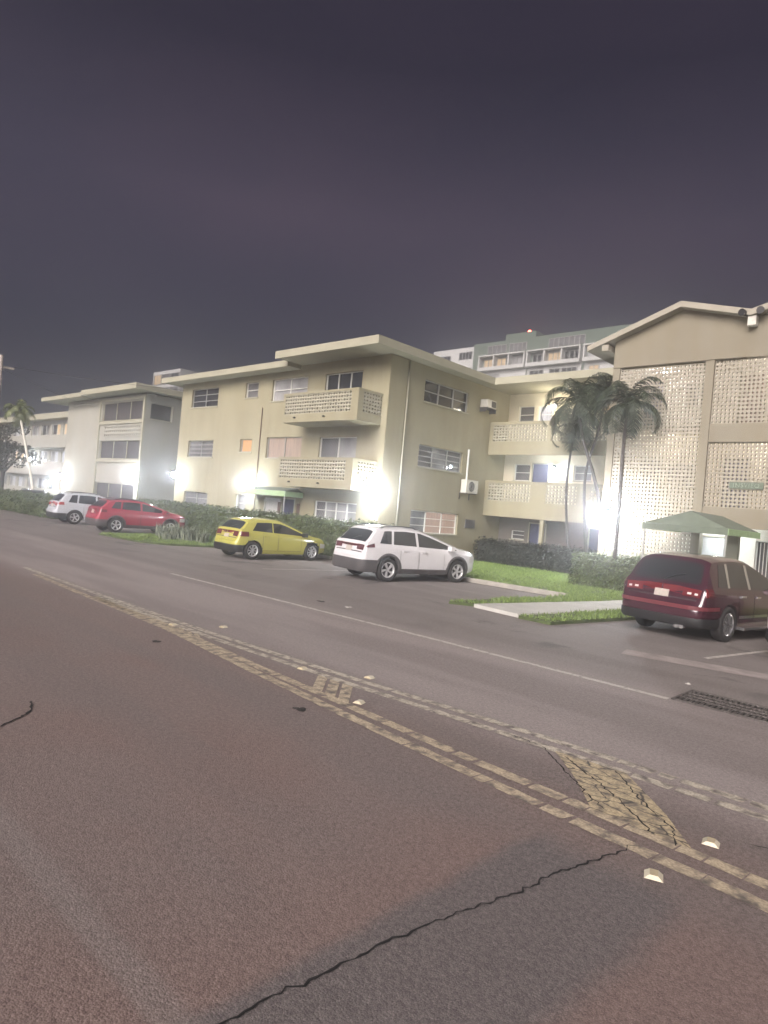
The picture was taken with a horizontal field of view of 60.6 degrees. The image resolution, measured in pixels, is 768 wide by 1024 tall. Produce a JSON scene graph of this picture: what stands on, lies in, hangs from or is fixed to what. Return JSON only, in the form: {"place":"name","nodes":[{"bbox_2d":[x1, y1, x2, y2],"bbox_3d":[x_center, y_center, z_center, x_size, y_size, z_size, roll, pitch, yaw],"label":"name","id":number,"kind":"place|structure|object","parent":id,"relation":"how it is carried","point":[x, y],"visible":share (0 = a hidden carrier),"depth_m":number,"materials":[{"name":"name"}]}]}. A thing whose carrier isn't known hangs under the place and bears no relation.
{"place":"outdoors","nodes":[
{"label":"outdoors","id":0,"kind":"place"},
{"bbox_2d":[99,533,213,547],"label":"lawn","id":1,"kind":"structure","parent":0,"point":[168,544],"depth_m":26.60,"materials":[{"name":"plant"}]},
{"bbox_2d":[152,522,168,535],"bbox_3d":[-10.024,0.782,29.722,1.170,0.702,1.060,5,0,-32],"label":"spiky plant","id":2,"kind":"object","parent":1,"relation":"on","point":[160,529],"visible":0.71,"depth_m":29.56,"materials":[{"name":"green plant"}]},
{"bbox_2d":[158,530,176,539],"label":"spiky plant","id":3,"kind":"object","parent":1,"relation":"on","point":[168,536],"visible":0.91,"depth_m":28.07,"materials":[{"name":"green plant"}]},
{"bbox_2d":[167,521,185,538],"bbox_3d":[-9.177,0.786,29.162,1.294,0.843,1.299,5,0,-23],"label":"spiky plant","id":4,"kind":"object","parent":1,"relation":"on","point":[174,529],"visible":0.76,"depth_m":28.96,"materials":[{"name":"green plant"}]},
{"bbox_2d":[177,524,199,540],"bbox_3d":[-8.517,0.888,28.483,1.236,0.756,1.169,5,0,23],"label":"spiky plant","id":5,"kind":"object","parent":1,"relation":"on","point":[189,534],"visible":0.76,"depth_m":28.35,"materials":[{"name":"green plant"}]},
{"bbox_2d":[196,529,213,542],"bbox_3d":[-7.557,1.003,27.898,1.164,0.694,1.084,5,0,43],"label":"spiky plant","id":6,"kind":"object","parent":1,"relation":"on","point":[203,537],"visible":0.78,"depth_m":27.80,"materials":[{"name":"green plant"}]},
{"bbox_2d":[153,368,197,391],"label":"tower block","id":7,"kind":"structure","parent":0,"point":[158,377],"depth_m":150.35,"materials":[{"name":"concrete"}]},
{"bbox_2d":[153,375,161,385],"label":"window","id":8,"kind":"structure","parent":7,"relation":"in","point":[157,379],"depth_m":153.75,"materials":[{"name":"metal"}]},
{"bbox_2d":[0,510,767,1023],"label":"road","id":9,"kind":"structure","parent":0,"point":[190,832],"depth_m":4.62,"materials":[{"name":"asphalt"}]},
{"bbox_2d":[0,355,13,395],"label":"utility pole","id":10,"kind":"object","parent":9,"relation":"on","point":[1,364],"visible":1,"depth_m":37.09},
{"bbox_2d":[19,488,50,494],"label":"parked car","id":11,"kind":"object","parent":9,"relation":"on","point":[34,490],"visible":0.2,"depth_m":44.38,"materials":[{"name":"paint"}]},
{"bbox_2d":[46,491,105,523],"bbox_3d":[-15.694,-0.167,35.975,4.810,1.700,2.272,5,0,-41],"label":"parked suv","id":12,"kind":"object","parent":9,"relation":"on","point":[71,507],"visible":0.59,"depth_m":34.44,"materials":[{"name":"silver metal"}]},
{"bbox_2d":[85,497,184,532],"bbox_3d":[-12.059,0.196,32.174,4.510,1.620,2.224,5,0,-42],"label":"parked suv","id":13,"kind":"object","parent":9,"relation":"on","point":[114,515],"visible":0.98,"depth_m":31.09,"materials":[{"name":"red paint"}]},
{"bbox_2d":[179,627,199,639],"bbox_3d":[-2.939,1.833,9.918,0.940,0.001,0.190,5,0,43],"label":"yellow hatching","id":14,"kind":"object","parent":9,"relation":"on","point":[189,633],"visible":1,"depth_m":9.91,"materials":[{"name":"paint"}]},
{"bbox_2d":[214,517,324,559],"bbox_3d":[-4.144,0.980,24.555,4.160,1.454,2.122,5,0,-43],"label":"parked hatchback","id":15,"kind":"object","parent":9,"relation":"on","point":[251,538],"visible":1,"depth_m":23.50,"materials":[{"name":"yellow paint"}]},
{"bbox_2d":[312,675,352,702],"bbox_3d":[-0.598,2.040,7.616,0.455,0.001,1.077,5,0,1],"label":"yellow hatching","id":16,"kind":"object","parent":9,"relation":"on","point":[332,689],"visible":1,"depth_m":7.59,"materials":[{"name":"paint"}]},
{"bbox_2d":[22,567,767,809],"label":"yellow line","id":17,"kind":"object","parent":9,"relation":"on","point":[684,781],"visible":1,"depth_m":7.08,"materials":[{"name":"paint"}]},
{"bbox_2d":[33,574,767,912],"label":"yellow line","id":18,"kind":"object","parent":9,"relation":"on","point":[735,892],"visible":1,"depth_m":5.22,"materials":[{"name":"paint"}]},
{"bbox_2d":[332,523,473,581],"bbox_3d":[0.760,1.299,21.149,4.740,1.680,2.258,5,0,-35],"label":"parked suv","id":19,"kind":"object","parent":9,"relation":"on","point":[385,552],"visible":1,"depth_m":20.05,"materials":[{"name":"white paint"}]},
{"bbox_2d":[170,573,668,698],"bbox_3d":[-0.922,2.007,12.822,12.651,0.001,0.157,5,0,43],"label":"white line","id":20,"kind":"object","parent":9,"relation":"on","point":[616,685],"visible":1,"depth_m":10.82,"materials":[{"name":"paint"}]},
{"bbox_2d":[218,845,636,1023],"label":"road crack","id":21,"kind":"object","parent":9,"relation":"on","point":[340,963],"visible":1,"depth_m":3.22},
{"bbox_2d":[92,597,767,889],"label":"yellow line","id":22,"kind":"object","parent":9,"relation":"on","point":[740,873],"visible":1,"depth_m":5.43,"materials":[{"name":"paint"}]},
{"bbox_2d":[95,596,767,820],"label":"yellow line","id":23,"kind":"object","parent":9,"relation":"on","point":[678,789],"visible":0.98,"depth_m":6.70,"materials":[{"name":"paint"}]},
{"bbox_2d":[514,735,603,808],"bbox_3d":[1.551,2.229,5.731,0.175,0.001,1.623,5,0,-13],"label":"road crack","id":24,"kind":"object","parent":9,"relation":"on","point":[565,772],"visible":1,"depth_m":5.67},
{"bbox_2d":[566,757,652,832],"bbox_3d":[1.798,2.252,5.324,0.078,0.001,1.421,5,0,-9],"label":"road crack","id":25,"kind":"object","parent":9,"relation":"on","point":[616,797],"visible":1,"depth_m":5.16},
{"bbox_2d":[555,751,691,848],"bbox_3d":[1.855,2.258,5.298,0.571,0.001,1.692,5,0,2],"label":"yellow hatching","id":26,"kind":"object","parent":9,"relation":"on","point":[611,780],"visible":1,"depth_m":5.19,"materials":[{"name":"paint"}]},
{"bbox_2d":[615,771,676,845],"bbox_3d":[2.049,2.274,5.119,0.101,0.001,1.305,5,0,2],"label":"road crack","id":27,"kind":"object","parent":9,"relation":"on","point":[675,842],"visible":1,"depth_m":5.05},
{"bbox_2d":[644,868,662,882],"bbox_3d":[1.661,2.231,4.046,0.110,0.024,0.104,5,0,23],"label":"road reflector","id":28,"kind":"object","parent":9,"relation":"on","point":[653,874],"visible":1,"depth_m":4.02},
{"bbox_2d":[621,552,767,641],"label":"parked suv","id":29,"kind":"object","parent":9,"relation":"on","point":[721,598],"visible":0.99,"depth_m":13.79,"materials":[{"name":"red paint"}]},
{"bbox_2d":[621,649,767,679],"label":"gutter","id":30,"kind":"object","parent":9,"relation":"on","point":[699,664],"visible":1,"depth_m":10.98,"materials":[{"name":"concrete"}]},
{"bbox_2d":[701,837,719,848],"bbox_3d":[2.263,2.283,4.549,0.110,0.024,0.104,5,0,31],"label":"road reflector","id":31,"kind":"object","parent":9,"relation":"on","point":[711,842],"visible":1,"depth_m":4.53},
{"bbox_2d":[671,689,767,722],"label":"drain grate","id":32,"kind":"object","parent":9,"relation":"on","point":[731,706],"visible":1,"depth_m":8.39,"materials":[{"name":"metal"}]},
{"bbox_2d":[703,650,767,658],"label":"stall line","id":33,"kind":"object","parent":9,"relation":"on","point":[735,654],"visible":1,"depth_m":12.25,"materials":[{"name":"white paint"}]},
{"bbox_2d":[0,0,767,417],"label":"sky","id":34,"kind":"structure","parent":0,"point":[199,186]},
{"bbox_2d":[434,324,631,377],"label":"tower block","id":35,"kind":"structure","parent":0,"point":[529,352],"depth_m":131.38,"materials":[{"name":"concrete"}]},
{"bbox_2d":[459,351,472,359],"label":"window","id":36,"kind":"structure","parent":35,"relation":"in","point":[467,355],"depth_m":143.74,"materials":[{"name":"glass"}]},
{"bbox_2d":[484,358,506,366],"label":"window","id":37,"kind":"structure","parent":35,"relation":"in","point":[500,361],"depth_m":137.39,"materials":[{"name":"glass"}]},
{"bbox_2d":[487,344,506,353],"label":"window","id":38,"kind":"structure","parent":35,"relation":"in","point":[495,349],"depth_m":137.59,"materials":[{"name":"glass"}]},
{"bbox_2d":[512,356,522,363],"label":"window","id":39,"kind":"structure","parent":35,"relation":"in","point":[518,359],"depth_m":134.14,"materials":[{"name":"glass"}]},
{"bbox_2d":[509,341,527,351],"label":"window","id":40,"kind":"structure","parent":35,"relation":"in","point":[519,346],"depth_m":134.17,"materials":[{"name":"metal"}]},
{"bbox_2d":[529,369,543,374],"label":"window","id":41,"kind":"structure","parent":35,"relation":"in","point":[541,371],"depth_m":130.65,"materials":[{"name":"glass"}]},
{"bbox_2d":[532,354,542,361],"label":"window","id":42,"kind":"structure","parent":35,"relation":"in","point":[536,357],"depth_m":130.92,"materials":[{"name":"glass"}]},
{"bbox_2d":[547,352,559,360],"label":"window","id":43,"kind":"structure","parent":35,"relation":"in","point":[554,355],"depth_m":128.53,"materials":[{"name":"glass"}]},
{"bbox_2d":[548,334,585,346],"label":"window","id":44,"kind":"structure","parent":35,"relation":"in","point":[575,339],"depth_m":126.80,"materials":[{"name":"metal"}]},
{"bbox_2d":[561,366,577,371],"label":"window","id":45,"kind":"structure","parent":35,"relation":"in","point":[565,369],"depth_m":125.80,"materials":[{"name":"glass"}]},
{"bbox_2d":[564,350,578,358],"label":"window","id":46,"kind":"structure","parent":35,"relation":"in","point":[572,353],"depth_m":126.04,"materials":[{"name":"glass"}]},
{"bbox_2d":[449,564,619,606],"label":"lawn","id":47,"kind":"structure","parent":0,"point":[465,603],"depth_m":17.91,"materials":[{"name":"plant"}]},
{"bbox_2d":[101,532,630,621],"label":"grass","id":48,"kind":"structure","parent":47,"relation":"on","point":[507,574],"depth_m":22.19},
{"bbox_2d":[473,536,597,573],"bbox_3d":[7.416,2.052,29.785,7.443,1.401,1.659,5,0,43],"label":"hedge","id":49,"kind":"object","parent":47,"relation":"on","point":[552,557],"visible":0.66,"depth_m":29.88,"materials":[{"name":"green plant"}]},
{"bbox_2d":[549,407,600,549],"bbox_3d":[8.247,-0.950,29.154,2.361,7.487,2.361,5,0,-13],"label":"palm tree","id":50,"kind":"object","parent":47,"relation":"on","point":[570,436],"visible":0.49,"depth_m":29.20,"materials":[{"name":"green plant"}]},
{"bbox_2d":[540,372,612,514],"bbox_3d":[7.861,-1.402,26.407,3.423,8.338,2.955,5,0,43],"label":"palm tree","id":51,"kind":"object","parent":47,"relation":"on","point":[579,399],"visible":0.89,"depth_m":26.12,"materials":[{"name":"green plant"}]},
{"bbox_2d":[582,374,612,553],"bbox_3d":[9.011,-1.528,27.580,2.389,8.770,2.296,5,0,-9],"label":"palm tree","id":52,"kind":"object","parent":47,"relation":"on","point":[602,383],"visible":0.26,"depth_m":27.74,"materials":[{"name":"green plant"}]},
{"bbox_2d":[567,550,640,590],"bbox_3d":[8.025,2.119,23.017,2.988,1.420,1.395,5,0,43],"label":"hedge","id":53,"kind":"object","parent":47,"relation":"on","point":[598,570],"visible":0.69,"depth_m":22.86,"materials":[{"name":"green plant"}]},
{"bbox_2d":[603,550,645,559],"bbox_3d":[8.815,1.627,23.326,2.290,0.426,0.487,5,0,43],"label":"flowering shrub","id":54,"kind":"object","parent":47,"relation":"on","point":[619,554],"visible":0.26,"depth_m":23.42,"materials":[{"name":"grey plant"}]},
{"bbox_2d":[590,376,667,560],"bbox_3d":[8.331,-0.940,23.002,2.524,7.464,2.653,5,0,10],"label":"palm tree","id":55,"kind":"object","parent":47,"relation":"on","point":[626,407],"visible":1,"depth_m":22.86,"materials":[{"name":"green plant"}]},
{"bbox_2d":[474,600,621,617],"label":"path","id":56,"kind":"structure","parent":0,"point":[514,609],"depth_m":16.19,"materials":[{"name":"concrete"}]},
{"bbox_2d":[641,511,760,558],"bbox_3d":[9.822,1.454,20.435,2.430,2.840,3.455,5,0,43],"label":"entrance canopy","id":57,"kind":"object","parent":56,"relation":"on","point":[695,522],"visible":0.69,"depth_m":19.34,"materials":[{"name":"green fabric"}]},
{"bbox_2d":[518,611,635,624],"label":"lawn","id":58,"kind":"structure","parent":0,"point":[557,622],"depth_m":14.66,"materials":[{"name":"plant"}]},
{"bbox_2d":[427,575,761,631],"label":"ground","id":59,"kind":"structure","parent":0,"point":[517,590],"depth_m":21.03,"materials":[{"name":"concrete"}]},
{"bbox_2d":[2,399,35,488],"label":"palm tree","id":60,"kind":"object","parent":59,"relation":"on","point":[20,409],"visible":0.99,"depth_m":48.61,"materials":[{"name":"green plant"}]},
{"bbox_2d":[0,421,43,488],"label":"broadleaf tree","id":61,"kind":"object","parent":59,"relation":"on","point":[6,450],"visible":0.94,"depth_m":56.65,"materials":[{"name":"green plant"}]},
{"bbox_2d":[0,487,57,518],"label":"hedge","id":62,"kind":"object","parent":59,"relation":"on","point":[31,503],"visible":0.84,"depth_m":40.07,"materials":[{"name":"green plant"}]},
{"bbox_2d":[0,411,67,495],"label":"apartment building","id":63,"kind":"structure","parent":59,"relation":"on","point":[45,437],"depth_m":72.82,"materials":[{"name":"paint"}]},
{"bbox_2d":[32,426,38,435],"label":"window","id":64,"kind":"structure","parent":63,"relation":"in","point":[35,431],"depth_m":75.72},
{"bbox_2d":[37,478,44,488],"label":"window","id":65,"kind":"structure","parent":63,"relation":"in","point":[41,481],"depth_m":73.59,"materials":[{"name":"white glass"}]},
{"bbox_2d":[40,451,46,461],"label":"window","id":66,"kind":"structure","parent":63,"relation":"in","point":[43,454],"depth_m":73.58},
{"bbox_2d":[42,425,49,434],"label":"window","id":67,"kind":"structure","parent":63,"relation":"in","point":[45,431],"depth_m":73.63,"materials":[{"name":"grey glass"}]},
{"bbox_2d":[48,479,55,489],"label":"window","id":68,"kind":"structure","parent":63,"relation":"in","point":[51,486],"depth_m":71.26,"materials":[{"name":"white glass"}]},
{"bbox_2d":[50,451,57,461],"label":"window","id":69,"kind":"structure","parent":63,"relation":"in","point":[54,454],"depth_m":71.48,"materials":[{"name":"grey"}]},
{"bbox_2d":[53,424,60,434],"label":"window","id":70,"kind":"structure","parent":63,"relation":"in","point":[56,428],"depth_m":71.47,"materials":[{"name":"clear glass"}]},
{"bbox_2d":[41,382,182,503],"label":"apartment building","id":71,"kind":"structure","parent":59,"relation":"on","point":[117,436],"depth_m":44.67,"materials":[{"name":"paint"}]},
{"bbox_2d":[95,482,133,498],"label":"window","id":72,"kind":"structure","parent":71,"relation":"in","point":[114,490],"depth_m":45.41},
{"bbox_2d":[97,440,139,459],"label":"window","id":73,"kind":"structure","parent":71,"relation":"in","point":[124,449],"depth_m":45.17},
{"bbox_2d":[101,400,142,421],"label":"window","id":74,"kind":"structure","parent":71,"relation":"in","point":[129,410],"depth_m":45.22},
{"bbox_2d":[150,403,172,422],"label":"window","id":75,"kind":"structure","parent":71,"relation":"in","point":[162,413],"depth_m":43.69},
{"bbox_2d":[161,334,613,557],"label":"apartment building","id":76,"kind":"structure","parent":59,"relation":"on","point":[414,436],"depth_m":31.61,"materials":[{"name":"beige paint"}]},
{"bbox_2d":[185,491,206,504],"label":"window","id":77,"kind":"structure","parent":76,"relation":"in","point":[194,497],"depth_m":38.20,"materials":[{"name":"metal"}]},
{"bbox_2d":[186,441,212,457],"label":"window","id":78,"kind":"structure","parent":76,"relation":"in","point":[197,449],"depth_m":38.12,"materials":[{"name":"glass"}]},
{"bbox_2d":[190,387,218,408],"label":"window","id":79,"kind":"structure","parent":76,"relation":"in","point":[203,398],"depth_m":38.09,"materials":[{"name":"glass"}]},
{"bbox_2d":[236,494,245,509],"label":"window","id":80,"kind":"structure","parent":76,"relation":"in","point":[242,501],"depth_m":35.18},
{"bbox_2d":[238,439,251,452],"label":"window","id":81,"kind":"structure","parent":76,"relation":"in","point":[246,444],"depth_m":35.16,"materials":[{"name":"glass"}]},
{"bbox_2d":[244,382,258,398],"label":"window","id":82,"kind":"structure","parent":76,"relation":"in","point":[252,389],"depth_m":35.05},
{"bbox_2d":[237,486,302,513],"bbox_3d":[-5.736,0.115,32.337,3.830,2.790,1.115,5,0,43],"label":"awning","id":83,"kind":"object","parent":76,"relation":"attached to","point":[280,491],"depth_m":31.64,"materials":[{"name":"green fabric"}]},
{"bbox_2d":[263,496,280,515],"bbox_3d":[-5.646,0.303,33.120,1.390,2.130,0.125,5,0,43],"label":"door","id":84,"kind":"structure","parent":76,"relation":"in","point":[271,503],"depth_m":33.24,"materials":[{"name":"metal"}]},
{"bbox_2d":[264,437,301,458],"bbox_3d":[-4.995,-3.184,32.818,2.900,1.110,0.210,5,0,43],"label":"window","id":85,"kind":"structure","parent":76,"relation":"in","point":[279,446],"depth_m":32.99,"materials":[{"name":"glass"}]},
{"bbox_2d":[280,498,294,514],"bbox_3d":[-4.752,0.382,32.285,1.060,2.130,0.125,5,0,43],"label":"door","id":86,"kind":"structure","parent":76,"relation":"in","point":[289,506],"depth_m":32.28,"materials":[{"name":"metal"}]},
{"bbox_2d":[270,377,307,402],"bbox_3d":[-4.675,-6.092,32.753,2.880,1.160,0.210,5,0,43],"label":"window","id":87,"kind":"structure","parent":76,"relation":"in","point":[293,385],"depth_m":33.02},
{"bbox_2d":[315,501,356,525],"bbox_3d":[-2.261,0.186,30.016,2.940,1.280,0.210,5,0,43],"label":"window","id":88,"kind":"structure","parent":76,"relation":"in","point":[335,510],"depth_m":30.06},
{"bbox_2d":[319,437,356,475],"bbox_3d":[-2.119,-2.382,30.188,2.520,2.100,0.065,5,0,43],"label":"window","id":89,"kind":"structure","parent":76,"relation":"in","point":[331,446],"depth_m":30.19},
{"bbox_2d":[326,371,362,410],"bbox_3d":[-1.827,-5.353,30.154,2.470,2.070,0.065,5,0,43],"label":"window","id":90,"kind":"structure","parent":76,"relation":"in","point":[350,379],"depth_m":30.22,"materials":[{"name":"grey glass"}]},
{"bbox_2d":[410,510,457,535],"bbox_3d":[2.347,0.537,30.983,0.210,1.080,3.680,5,0,43],"label":"window","id":91,"kind":"structure","parent":76,"relation":"in","point":[437,523],"depth_m":31.14,"materials":[{"name":"pink"}]},
{"bbox_2d":[417,444,462,474],"bbox_3d":[2.653,-2.463,31.027,0.210,1.050,3.450,5,0,43],"label":"window","id":92,"kind":"structure","parent":76,"relation":"in","point":[429,457],"depth_m":31.11,"materials":[{"name":"glass"}]},
{"bbox_2d":[423,380,468,414],"bbox_3d":[2.962,-5.418,31.078,0.210,1.050,3.500,5,0,43],"label":"window","id":93,"kind":"structure","parent":76,"relation":"in","point":[436,394],"depth_m":31.15,"materials":[{"name":"glass"}]},
{"bbox_2d":[459,479,477,499],"bbox_3d":[4.152,-1.074,32.326,0.478,0.980,0.950,5,0,43],"label":"condenser unit","id":94,"kind":"object","parent":76,"relation":"attached to","point":[470,487],"visible":1,"depth_m":32.05,"materials":[{"name":"metal"}]},
{"bbox_2d":[480,399,496,413],"bbox_3d":[5.280,-5.313,33.156,0.447,0.620,0.900,5,0,43],"label":"air conditioner","id":95,"kind":"object","parent":76,"relation":"attached to","point":[488,404],"visible":1,"depth_m":32.95,"materials":[{"name":"metal"}]},
{"bbox_2d":[509,530,523,540],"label":"window","id":96,"kind":"structure","parent":76,"relation":"in","point":[516,534],"depth_m":34.32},
{"bbox_2d":[512,464,529,481],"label":"window","id":97,"kind":"structure","parent":76,"relation":"in","point":[522,471],"depth_m":34.36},
{"bbox_2d":[519,406,534,420],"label":"window","id":98,"kind":"structure","parent":76,"relation":"in","point":[526,413],"depth_m":34.38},
{"bbox_2d":[527,522,546,543],"bbox_3d":[7.760,1.598,33.430,1.010,2.080,0.125,5,0,43],"label":"door","id":99,"kind":"structure","parent":76,"relation":"in","point":[533,528],"depth_m":33.55,"materials":[{"name":"metal"}]},
{"bbox_2d":[531,463,549,482],"bbox_3d":[7.939,-1.377,33.501,0.990,2.240,0.125,5,0,43],"label":"door","id":100,"kind":"structure","parent":76,"relation":"in","point":[540,471],"depth_m":33.53,"materials":[{"name":"metal"}]},
{"bbox_2d":[538,406,552,420],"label":"door","id":101,"kind":"structure","parent":76,"relation":"in","point":[546,413],"depth_m":33.63,"materials":[{"name":"white"}]},
{"bbox_2d":[555,467,566,481],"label":"window","id":102,"kind":"structure","parent":76,"relation":"in","point":[562,472],"depth_m":32.79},
{"bbox_2d":[571,466,591,481],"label":"window","id":103,"kind":"structure","parent":76,"relation":"in","point":[579,471],"depth_m":32.11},
{"bbox_2d":[587,527,598,551],"bbox_3d":[10.134,1.809,31.214,1.020,2.080,0.125,5,0,43],"label":"door","id":104,"kind":"structure","parent":76,"relation":"in","point":[592,541],"depth_m":31.39,"materials":[{"name":"metal"}]},
{"bbox_2d":[429,574,567,595],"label":"kerb","id":105,"kind":"structure","parent":59,"relation":"on","point":[511,586],"depth_m":20.74,"materials":[{"name":"concrete"}]},
{"bbox_2d":[587,301,767,578],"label":"gabled building","id":106,"kind":"structure","parent":0,"point":[712,444],"depth_m":22.74,"materials":[{"name":"beige paint"}]},
{"bbox_2d":[638,457,663,509],"bbox_3d":[10.215,-1.103,25.225,0.920,2.010,0.125,5,0,43],"label":"door","id":107,"kind":"structure","parent":106,"relation":"in","point":[642,457],"depth_m":25.22,"materials":[{"name":"metal"}]},
{"bbox_2d":[701,535,726,556],"bbox_3d":[11.763,1.921,23.549,0.890,2.160,0.125,5,0,43],"label":"door","id":108,"kind":"structure","parent":106,"relation":"in","point":[712,545],"depth_m":23.58,"materials":[{"name":"metal"}]},
{"bbox_2d":[722,459,751,507],"bbox_3d":[12.404,-0.909,23.181,0.920,2.010,0.125,5,0,43],"label":"door","id":109,"kind":"structure","parent":106,"relation":"in","point":[726,459],"depth_m":23.17,"materials":[{"name":"metal"}]},
{"bbox_2d":[729,482,763,489],"bbox_3d":[11.749,-0.858,21.311,1.000,0.220,0.066,5,0,43],"label":"wall sign","id":110,"kind":"object","parent":106,"relation":"attached to","point":[746,485],"visible":1,"depth_m":21.29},
{"bbox_2d":[738,306,764,326],"bbox_3d":[11.880,-6.284,21.186,0.776,0.493,0.526,5,0,43],"label":"twin floodlight","id":111,"kind":"object","parent":106,"relation":"attached to","point":[753,320],"visible":1,"depth_m":21.17,"materials":[{"name":"white plastic"}]},
{"bbox_2d":[737,371,767,422],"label":"door","id":112,"kind":"structure","parent":106,"relation":"in","point":[763,371],"depth_m":22.98,"materials":[{"name":"metal"}]},
{"bbox_2d":[754,541,767,578],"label":"fence","id":113,"kind":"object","parent":106,"relation":"in","point":[761,543],"depth_m":22.59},
{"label":"lawn","id":114,"kind":"structure","parent":0,"visible":0},
{"bbox_2d":[137,498,393,556],"bbox_3d":[-6.982,0.624,31.836,19.903,1.828,1.292,5,0,43],"label":"hedge","id":115,"kind":"object","parent":114,"relation":"on","point":[211,518],"visible":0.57,"depth_m":30.71,"materials":[{"name":"green plant"}]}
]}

